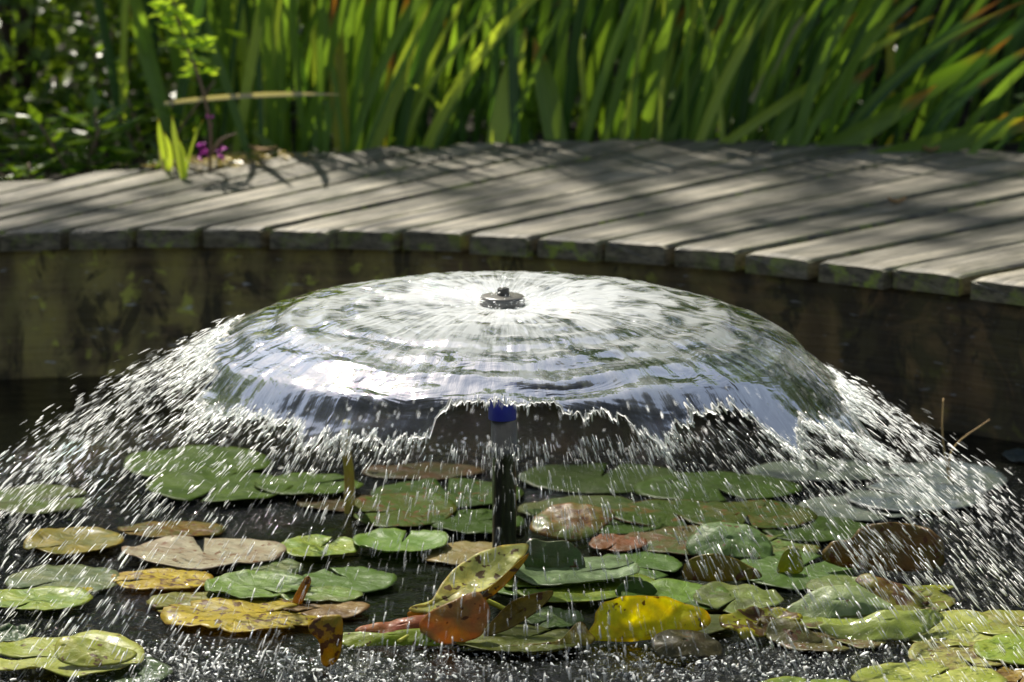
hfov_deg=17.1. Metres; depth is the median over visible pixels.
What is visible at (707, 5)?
iris clump
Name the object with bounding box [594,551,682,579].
lily pad
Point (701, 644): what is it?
lily leaf
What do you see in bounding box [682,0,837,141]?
iris clump
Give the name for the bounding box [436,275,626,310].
nozzle splash
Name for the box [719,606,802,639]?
lily leaf
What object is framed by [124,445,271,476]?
lily pad
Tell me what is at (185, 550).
lily pad
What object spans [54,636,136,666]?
lily leaf
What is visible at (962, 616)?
lily pad
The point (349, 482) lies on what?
lily stalk
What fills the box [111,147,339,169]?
leaf litter
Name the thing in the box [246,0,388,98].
iris clump
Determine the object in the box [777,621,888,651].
lily pad
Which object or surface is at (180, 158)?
grass tuft
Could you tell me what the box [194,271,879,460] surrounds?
water bell
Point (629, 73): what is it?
iris clump
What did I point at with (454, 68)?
iris clump
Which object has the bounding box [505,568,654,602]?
lily pad
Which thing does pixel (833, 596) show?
lily leaf
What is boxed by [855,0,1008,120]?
iris clump
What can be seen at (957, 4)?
iris clump
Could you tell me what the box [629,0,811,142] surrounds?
iris clump
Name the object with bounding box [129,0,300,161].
iris clump
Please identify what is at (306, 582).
lily leaf
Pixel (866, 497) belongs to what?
lily pad
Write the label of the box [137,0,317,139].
iris clump
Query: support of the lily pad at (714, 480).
on the pond water
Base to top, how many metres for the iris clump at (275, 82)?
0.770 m
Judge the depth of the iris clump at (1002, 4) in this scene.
6.30 m
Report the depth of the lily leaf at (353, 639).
3.70 m
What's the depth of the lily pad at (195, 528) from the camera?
4.17 m
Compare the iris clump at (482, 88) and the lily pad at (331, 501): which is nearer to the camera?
the lily pad at (331, 501)
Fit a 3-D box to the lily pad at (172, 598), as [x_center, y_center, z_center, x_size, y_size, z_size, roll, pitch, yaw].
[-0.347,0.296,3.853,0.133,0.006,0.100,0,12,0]
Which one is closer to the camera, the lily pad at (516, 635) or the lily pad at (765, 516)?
the lily pad at (516, 635)
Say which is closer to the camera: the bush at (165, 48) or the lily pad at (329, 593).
the lily pad at (329, 593)
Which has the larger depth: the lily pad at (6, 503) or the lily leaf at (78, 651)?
the lily pad at (6, 503)
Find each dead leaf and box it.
[248,144,276,150]
[888,196,905,202]
[923,145,938,150]
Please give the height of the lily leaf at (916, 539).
0.056 m
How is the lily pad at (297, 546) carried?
on the pond water
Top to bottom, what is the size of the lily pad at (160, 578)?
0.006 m
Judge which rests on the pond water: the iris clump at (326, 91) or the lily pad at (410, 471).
the lily pad at (410, 471)
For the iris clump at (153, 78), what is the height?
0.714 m
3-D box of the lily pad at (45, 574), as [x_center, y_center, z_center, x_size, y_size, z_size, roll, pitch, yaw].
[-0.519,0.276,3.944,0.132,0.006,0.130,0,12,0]
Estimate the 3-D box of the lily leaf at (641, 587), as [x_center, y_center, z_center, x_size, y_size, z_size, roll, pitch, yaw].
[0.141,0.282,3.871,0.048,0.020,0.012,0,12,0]
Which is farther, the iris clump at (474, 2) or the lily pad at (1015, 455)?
the iris clump at (474, 2)
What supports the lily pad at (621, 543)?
on the pond water
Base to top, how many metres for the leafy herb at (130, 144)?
0.178 m
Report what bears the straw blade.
on the bank
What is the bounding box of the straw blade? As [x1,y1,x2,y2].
[164,92,339,104]
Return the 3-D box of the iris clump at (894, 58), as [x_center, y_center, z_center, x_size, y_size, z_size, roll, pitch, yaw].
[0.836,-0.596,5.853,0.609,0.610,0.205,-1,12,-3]
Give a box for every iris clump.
[94,0,267,169]
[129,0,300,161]
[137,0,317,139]
[184,0,380,160]
[216,0,340,127]
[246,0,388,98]
[287,0,454,152]
[347,0,535,152]
[364,0,495,138]
[398,0,552,129]
[408,0,574,146]
[456,0,646,145]
[471,0,620,129]
[494,0,662,143]
[552,0,713,139]
[574,0,745,141]
[623,0,750,115]
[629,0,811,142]
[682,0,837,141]
[708,0,813,108]
[719,0,933,146]
[744,0,903,112]
[787,0,964,119]
[800,0,1023,147]
[819,0,1018,145]
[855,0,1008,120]
[869,36,1023,153]
[954,0,1023,117]
[980,3,1023,152]
[984,0,1023,116]
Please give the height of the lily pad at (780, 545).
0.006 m
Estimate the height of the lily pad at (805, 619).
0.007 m
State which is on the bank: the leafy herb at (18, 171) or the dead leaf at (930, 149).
the leafy herb at (18, 171)
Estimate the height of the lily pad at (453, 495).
0.005 m
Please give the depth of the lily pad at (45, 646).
3.64 m
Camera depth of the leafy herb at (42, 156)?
5.68 m
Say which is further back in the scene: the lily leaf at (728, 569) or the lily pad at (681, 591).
the lily leaf at (728, 569)
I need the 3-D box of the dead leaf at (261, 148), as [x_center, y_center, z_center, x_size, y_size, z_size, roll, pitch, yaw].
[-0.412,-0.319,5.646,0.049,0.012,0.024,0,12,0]
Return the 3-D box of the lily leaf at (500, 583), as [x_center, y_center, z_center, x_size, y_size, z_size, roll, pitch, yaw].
[-0.048,0.274,3.764,0.136,0.074,0.017,-1,12,-7]
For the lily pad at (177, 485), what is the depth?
4.36 m
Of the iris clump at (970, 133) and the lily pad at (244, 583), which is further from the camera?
the iris clump at (970, 133)
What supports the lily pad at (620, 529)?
on the pond water
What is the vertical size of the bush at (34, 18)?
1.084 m
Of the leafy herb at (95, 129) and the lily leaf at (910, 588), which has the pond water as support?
the lily leaf at (910, 588)
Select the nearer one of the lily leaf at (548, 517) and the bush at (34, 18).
the lily leaf at (548, 517)
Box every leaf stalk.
[397,634,408,642]
[486,599,505,609]
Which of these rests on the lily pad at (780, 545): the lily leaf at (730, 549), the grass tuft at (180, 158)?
the lily leaf at (730, 549)
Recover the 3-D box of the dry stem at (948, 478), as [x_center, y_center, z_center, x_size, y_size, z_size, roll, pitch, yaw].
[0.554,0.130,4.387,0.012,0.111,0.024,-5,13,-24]
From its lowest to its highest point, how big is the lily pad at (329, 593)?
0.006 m
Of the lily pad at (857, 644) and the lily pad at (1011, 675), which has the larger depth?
the lily pad at (857, 644)
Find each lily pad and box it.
[0,484,86,513]
[0,586,92,610]
[0,623,34,641]
[0,630,144,677]
[5,564,119,593]
[23,527,123,554]
[63,656,172,681]
[111,566,213,590]
[117,521,224,537]
[121,535,286,569]
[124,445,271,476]
[146,468,292,501]
[146,592,233,613]
[160,597,317,632]
[204,569,304,598]
[236,558,302,573]
[254,472,363,494]
[278,585,362,602]
[281,534,358,556]
[283,600,369,618]
[297,492,370,511]
[303,566,396,593]
[351,492,456,527]
[352,528,448,552]
[362,462,484,479]
[370,478,523,507]
[418,541,491,564]
[430,509,524,534]
[453,623,577,652]
[497,586,560,596]
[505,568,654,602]
[515,556,639,585]
[518,463,683,493]
[518,495,633,524]
[526,606,584,628]
[589,533,646,552]
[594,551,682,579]
[598,522,663,534]
[610,499,737,526]
[621,578,730,609]
[624,525,698,555]
[633,471,801,501]
[679,499,816,528]
[693,581,783,613]
[699,614,725,634]
[735,530,819,559]
[740,551,854,590]
[746,459,891,481]
[762,516,865,541]
[762,676,850,681]
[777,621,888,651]
[798,495,921,521]
[800,615,867,629]
[806,575,871,592]
[844,481,983,512]
[851,660,1007,681]
[877,460,1007,492]
[892,589,955,611]
[908,639,1003,671]
[909,610,1015,646]
[973,633,1023,664]
[980,610,1023,636]
[995,666,1023,681]
[1002,448,1023,461]
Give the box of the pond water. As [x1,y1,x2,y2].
[0,374,1023,681]
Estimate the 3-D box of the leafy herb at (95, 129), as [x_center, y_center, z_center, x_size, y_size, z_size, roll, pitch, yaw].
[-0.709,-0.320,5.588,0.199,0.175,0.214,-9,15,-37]
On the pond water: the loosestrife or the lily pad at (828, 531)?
the lily pad at (828, 531)
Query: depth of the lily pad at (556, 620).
3.78 m
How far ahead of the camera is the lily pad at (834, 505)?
4.25 m
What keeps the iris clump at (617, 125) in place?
on the bank
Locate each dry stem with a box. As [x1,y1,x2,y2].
[942,398,949,480]
[948,419,989,480]
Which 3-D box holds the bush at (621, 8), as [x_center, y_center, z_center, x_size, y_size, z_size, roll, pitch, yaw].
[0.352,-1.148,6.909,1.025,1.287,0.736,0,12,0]
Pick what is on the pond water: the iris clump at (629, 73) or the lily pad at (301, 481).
the lily pad at (301, 481)
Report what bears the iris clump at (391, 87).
on the bank
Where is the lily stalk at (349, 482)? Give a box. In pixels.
[341,419,354,513]
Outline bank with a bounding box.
[0,0,1023,181]
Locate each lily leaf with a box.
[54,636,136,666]
[292,576,310,603]
[308,614,342,666]
[342,628,443,647]
[355,615,424,632]
[407,553,528,616]
[409,543,528,613]
[419,592,489,644]
[483,590,553,635]
[510,621,595,655]
[524,538,584,567]
[530,502,614,541]
[589,595,710,641]
[615,580,656,595]
[652,629,723,658]
[682,553,761,581]
[686,522,772,558]
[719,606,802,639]
[765,618,822,643]
[777,548,803,573]
[786,585,893,617]
[817,609,943,640]
[822,522,944,571]
[855,573,929,606]
[902,584,954,590]
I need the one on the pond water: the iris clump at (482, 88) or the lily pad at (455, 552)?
the lily pad at (455, 552)
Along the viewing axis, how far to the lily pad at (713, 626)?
3.75 m
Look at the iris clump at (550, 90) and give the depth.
5.79 m
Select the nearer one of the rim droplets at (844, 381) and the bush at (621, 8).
the rim droplets at (844, 381)
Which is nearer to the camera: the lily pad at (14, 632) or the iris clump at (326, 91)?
the lily pad at (14, 632)
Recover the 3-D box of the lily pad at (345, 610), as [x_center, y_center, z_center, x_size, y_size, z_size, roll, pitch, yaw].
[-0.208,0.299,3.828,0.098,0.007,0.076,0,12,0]
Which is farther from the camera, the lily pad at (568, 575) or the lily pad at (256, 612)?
the lily pad at (568, 575)
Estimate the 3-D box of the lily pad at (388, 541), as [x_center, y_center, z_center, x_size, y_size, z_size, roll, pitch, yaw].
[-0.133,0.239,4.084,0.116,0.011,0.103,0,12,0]
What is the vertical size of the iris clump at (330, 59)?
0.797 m
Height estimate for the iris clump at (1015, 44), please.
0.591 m
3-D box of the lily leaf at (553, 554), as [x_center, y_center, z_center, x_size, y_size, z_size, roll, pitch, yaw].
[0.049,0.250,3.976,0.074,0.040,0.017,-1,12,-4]
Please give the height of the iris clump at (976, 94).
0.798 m
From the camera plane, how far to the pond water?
4.27 m
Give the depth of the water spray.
3.64 m
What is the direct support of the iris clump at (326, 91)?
on the bank
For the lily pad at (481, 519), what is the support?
on the pond water
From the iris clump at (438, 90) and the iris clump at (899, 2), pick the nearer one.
the iris clump at (438, 90)
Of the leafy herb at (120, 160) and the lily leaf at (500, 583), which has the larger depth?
the leafy herb at (120, 160)
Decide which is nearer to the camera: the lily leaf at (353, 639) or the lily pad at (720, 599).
the lily leaf at (353, 639)
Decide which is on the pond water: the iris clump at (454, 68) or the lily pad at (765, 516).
the lily pad at (765, 516)
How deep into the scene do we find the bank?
6.35 m
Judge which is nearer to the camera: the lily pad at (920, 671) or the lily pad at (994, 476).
the lily pad at (920, 671)
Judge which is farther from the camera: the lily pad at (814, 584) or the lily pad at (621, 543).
the lily pad at (621, 543)
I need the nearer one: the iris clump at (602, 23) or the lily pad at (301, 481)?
the lily pad at (301, 481)
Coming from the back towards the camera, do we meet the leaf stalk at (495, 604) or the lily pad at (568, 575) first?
the lily pad at (568, 575)
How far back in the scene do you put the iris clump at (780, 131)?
5.75 m
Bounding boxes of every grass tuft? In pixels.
[157,119,172,169]
[171,116,203,178]
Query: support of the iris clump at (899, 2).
on the bank
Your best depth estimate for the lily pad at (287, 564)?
4.00 m
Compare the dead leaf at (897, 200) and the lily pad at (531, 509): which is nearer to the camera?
the lily pad at (531, 509)
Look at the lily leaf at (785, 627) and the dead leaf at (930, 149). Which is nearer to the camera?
the lily leaf at (785, 627)
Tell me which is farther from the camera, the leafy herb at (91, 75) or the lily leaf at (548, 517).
the leafy herb at (91, 75)
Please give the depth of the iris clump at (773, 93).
6.27 m
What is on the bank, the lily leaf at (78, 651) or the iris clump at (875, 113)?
the iris clump at (875, 113)
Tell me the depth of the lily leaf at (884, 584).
3.85 m
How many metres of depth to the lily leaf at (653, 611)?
3.72 m
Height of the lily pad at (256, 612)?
0.009 m
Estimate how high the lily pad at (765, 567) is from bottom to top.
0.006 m
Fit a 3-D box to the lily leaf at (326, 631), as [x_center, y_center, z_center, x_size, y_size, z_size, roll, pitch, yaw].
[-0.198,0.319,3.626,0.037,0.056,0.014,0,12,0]
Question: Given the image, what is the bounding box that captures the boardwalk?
[0,139,1023,442]
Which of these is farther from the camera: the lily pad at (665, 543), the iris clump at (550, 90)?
the iris clump at (550, 90)
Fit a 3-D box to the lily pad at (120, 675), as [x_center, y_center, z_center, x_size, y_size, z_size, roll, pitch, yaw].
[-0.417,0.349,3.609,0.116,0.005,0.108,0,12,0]
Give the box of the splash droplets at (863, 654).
[1,428,1023,681]
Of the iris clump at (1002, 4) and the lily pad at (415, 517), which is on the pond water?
the lily pad at (415, 517)
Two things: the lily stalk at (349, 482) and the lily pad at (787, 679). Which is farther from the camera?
the lily stalk at (349, 482)
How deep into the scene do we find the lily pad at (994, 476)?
4.42 m
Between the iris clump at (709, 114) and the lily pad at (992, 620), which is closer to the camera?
the lily pad at (992, 620)
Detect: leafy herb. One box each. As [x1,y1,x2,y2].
[0,85,146,177]
[0,107,89,180]
[0,156,59,181]
[60,11,162,156]
[91,144,176,170]
[98,80,226,169]
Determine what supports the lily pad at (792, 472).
on the pond water
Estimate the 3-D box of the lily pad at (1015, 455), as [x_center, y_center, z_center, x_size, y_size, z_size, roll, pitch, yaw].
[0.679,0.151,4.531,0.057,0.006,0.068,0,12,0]
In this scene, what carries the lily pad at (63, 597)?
on the pond water
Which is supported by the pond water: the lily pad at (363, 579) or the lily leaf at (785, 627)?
the lily pad at (363, 579)
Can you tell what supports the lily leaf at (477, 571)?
on the pond water
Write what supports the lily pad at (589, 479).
on the pond water
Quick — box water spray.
[0,319,1023,681]
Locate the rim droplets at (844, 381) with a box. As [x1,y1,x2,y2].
[155,314,906,505]
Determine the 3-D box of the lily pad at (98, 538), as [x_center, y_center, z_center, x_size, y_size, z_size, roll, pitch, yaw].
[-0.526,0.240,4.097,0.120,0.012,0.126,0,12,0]
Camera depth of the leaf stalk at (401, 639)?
3.69 m
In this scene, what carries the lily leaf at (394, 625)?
on the pond water
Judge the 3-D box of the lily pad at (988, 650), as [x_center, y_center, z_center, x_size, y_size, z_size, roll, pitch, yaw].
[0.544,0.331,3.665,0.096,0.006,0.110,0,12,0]
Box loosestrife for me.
[147,0,237,170]
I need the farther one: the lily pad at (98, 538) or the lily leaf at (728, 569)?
the lily pad at (98, 538)
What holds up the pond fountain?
in the pond water
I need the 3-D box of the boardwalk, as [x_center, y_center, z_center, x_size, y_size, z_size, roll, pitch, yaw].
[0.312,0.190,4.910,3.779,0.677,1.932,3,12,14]
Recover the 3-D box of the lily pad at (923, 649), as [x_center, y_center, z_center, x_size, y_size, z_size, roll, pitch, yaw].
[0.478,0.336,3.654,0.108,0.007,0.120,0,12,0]
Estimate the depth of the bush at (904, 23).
6.76 m
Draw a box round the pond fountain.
[480,287,524,547]
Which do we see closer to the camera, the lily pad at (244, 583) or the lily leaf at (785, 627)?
the lily leaf at (785, 627)
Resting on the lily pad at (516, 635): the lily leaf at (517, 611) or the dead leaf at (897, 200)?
the lily leaf at (517, 611)
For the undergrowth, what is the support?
on the bank
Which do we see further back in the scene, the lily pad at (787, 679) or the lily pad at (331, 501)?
the lily pad at (331, 501)
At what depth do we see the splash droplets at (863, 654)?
3.63 m
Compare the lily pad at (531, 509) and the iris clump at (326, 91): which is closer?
the lily pad at (531, 509)
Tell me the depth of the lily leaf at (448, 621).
3.70 m
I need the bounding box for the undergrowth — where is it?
[0,0,1023,180]
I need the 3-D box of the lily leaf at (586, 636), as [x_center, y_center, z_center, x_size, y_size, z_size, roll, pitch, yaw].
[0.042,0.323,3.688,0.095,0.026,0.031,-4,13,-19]
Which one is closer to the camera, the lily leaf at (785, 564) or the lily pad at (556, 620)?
the lily pad at (556, 620)
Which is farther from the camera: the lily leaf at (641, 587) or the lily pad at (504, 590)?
the lily pad at (504, 590)
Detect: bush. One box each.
[0,0,218,140]
[116,0,528,73]
[466,0,901,72]
[800,0,1023,99]
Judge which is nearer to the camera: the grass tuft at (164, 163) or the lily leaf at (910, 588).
the lily leaf at (910, 588)
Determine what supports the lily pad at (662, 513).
on the pond water
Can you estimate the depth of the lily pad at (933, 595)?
3.85 m
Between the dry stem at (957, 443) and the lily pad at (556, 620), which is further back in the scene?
the dry stem at (957, 443)
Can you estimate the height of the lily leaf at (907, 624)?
0.030 m
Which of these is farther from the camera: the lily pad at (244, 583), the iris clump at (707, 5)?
the iris clump at (707, 5)

